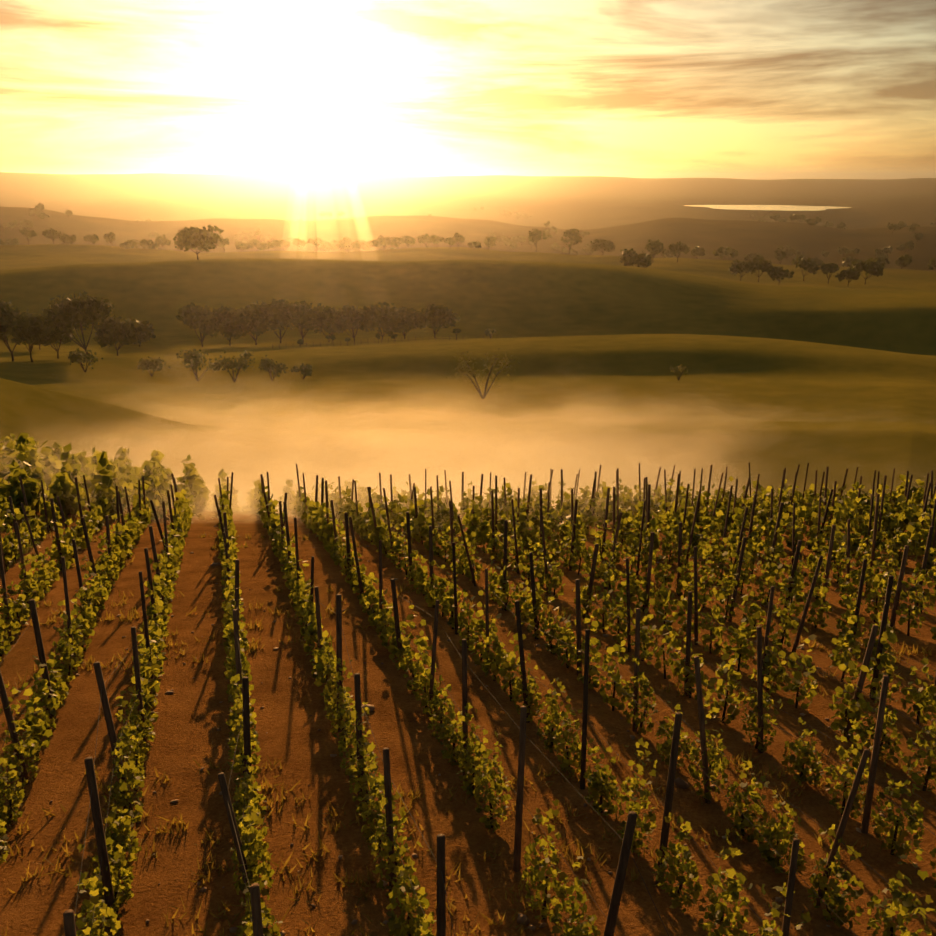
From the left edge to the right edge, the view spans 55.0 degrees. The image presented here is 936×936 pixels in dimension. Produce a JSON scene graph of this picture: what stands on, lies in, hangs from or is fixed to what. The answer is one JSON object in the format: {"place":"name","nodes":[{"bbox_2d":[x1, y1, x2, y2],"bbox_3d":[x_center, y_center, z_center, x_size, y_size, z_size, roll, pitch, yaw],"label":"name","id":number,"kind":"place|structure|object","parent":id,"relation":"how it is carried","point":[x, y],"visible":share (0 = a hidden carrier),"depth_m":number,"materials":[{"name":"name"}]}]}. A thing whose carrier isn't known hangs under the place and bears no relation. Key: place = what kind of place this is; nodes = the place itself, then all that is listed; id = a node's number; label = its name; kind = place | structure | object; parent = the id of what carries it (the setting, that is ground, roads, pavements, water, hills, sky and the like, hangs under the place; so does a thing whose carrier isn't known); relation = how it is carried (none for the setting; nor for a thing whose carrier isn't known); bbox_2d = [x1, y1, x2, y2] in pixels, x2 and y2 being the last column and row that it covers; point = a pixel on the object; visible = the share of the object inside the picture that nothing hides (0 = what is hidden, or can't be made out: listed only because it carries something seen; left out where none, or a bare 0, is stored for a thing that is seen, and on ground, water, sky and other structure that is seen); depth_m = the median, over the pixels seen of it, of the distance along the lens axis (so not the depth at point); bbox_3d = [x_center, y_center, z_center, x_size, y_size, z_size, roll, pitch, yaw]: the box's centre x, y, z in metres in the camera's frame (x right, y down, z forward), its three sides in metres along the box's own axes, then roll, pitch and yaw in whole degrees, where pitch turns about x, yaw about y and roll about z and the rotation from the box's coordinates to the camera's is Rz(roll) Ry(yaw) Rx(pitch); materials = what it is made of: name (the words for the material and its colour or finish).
{"place":"outdoors","nodes":[
{"label":"outdoors","id":0,"kind":"place"},
{"bbox_2d":[272,335,551,348],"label":"fence","id":1,"kind":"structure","parent":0,"point":[449,336],"depth_m":301.94,"materials":[{"name":"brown wood"}]},
{"bbox_2d":[0,172,935,935],"bbox_3d":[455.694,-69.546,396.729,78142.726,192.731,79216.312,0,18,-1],"label":"terrain","id":2,"kind":"structure","parent":0,"point":[286,718],"depth_m":72.06,"materials":[{"name":"brown soil"}]},
{"bbox_2d":[0,506,932,935],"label":"grass tufts","id":3,"kind":"object","parent":2,"relation":"on","point":[358,818],"visible":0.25,"depth_m":10.15,"materials":[{"name":"plant"}]},
{"bbox_2d":[0,503,935,935],"bbox_3d":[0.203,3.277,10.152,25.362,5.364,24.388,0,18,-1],"label":"vineyard vines","id":4,"kind":"object","parent":2,"relation":"on","point":[134,733],"visible":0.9,"depth_m":11.68,"materials":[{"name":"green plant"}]},
{"bbox_2d":[0,432,935,571],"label":"vineyard vines","id":5,"kind":"object","parent":2,"relation":"on","point":[806,509],"visible":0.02,"depth_m":26.54,"materials":[{"name":"green plant"}]},
{"bbox_2d":[0,462,935,935],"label":"vineyard posts","id":6,"kind":"object","parent":2,"relation":"on","point":[254,888],"visible":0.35,"depth_m":12.97,"materials":[{"name":"brown wood"}]},
{"bbox_2d":[0,585,935,935],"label":"trellis wires","id":7,"kind":"object","parent":6,"relation":"attached to","point":[562,775],"visible":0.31,"depth_m":8.64,"materials":[{"name":"grey metal"}]},
{"bbox_2d":[0,203,935,398],"bbox_3d":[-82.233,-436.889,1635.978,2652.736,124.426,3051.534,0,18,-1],"label":"trees","id":8,"kind":"object","parent":2,"relation":"on","point":[225,319],"depth_m":329.17,"materials":[{"name":"green plant"}]},
{"bbox_2d":[445,348,687,386],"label":"shrubs","id":9,"kind":"object","parent":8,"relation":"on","point":[499,365],"depth_m":173.43,"materials":[{"name":"green plant"}]},
{"bbox_2d":[10,514,934,935],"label":"stones","id":10,"kind":"object","parent":2,"relation":"on","point":[524,918],"visible":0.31,"depth_m":10.43,"materials":[{"name":"brown stone"}]},
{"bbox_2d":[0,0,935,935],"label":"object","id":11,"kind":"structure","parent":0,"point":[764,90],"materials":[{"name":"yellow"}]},
{"bbox_2d":[683,205,850,210],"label":"lake water","id":12,"kind":"structure","parent":0,"point":[814,208],"depth_m":2951.17,"materials":[{"name":"yellow liquid"}]}
]}

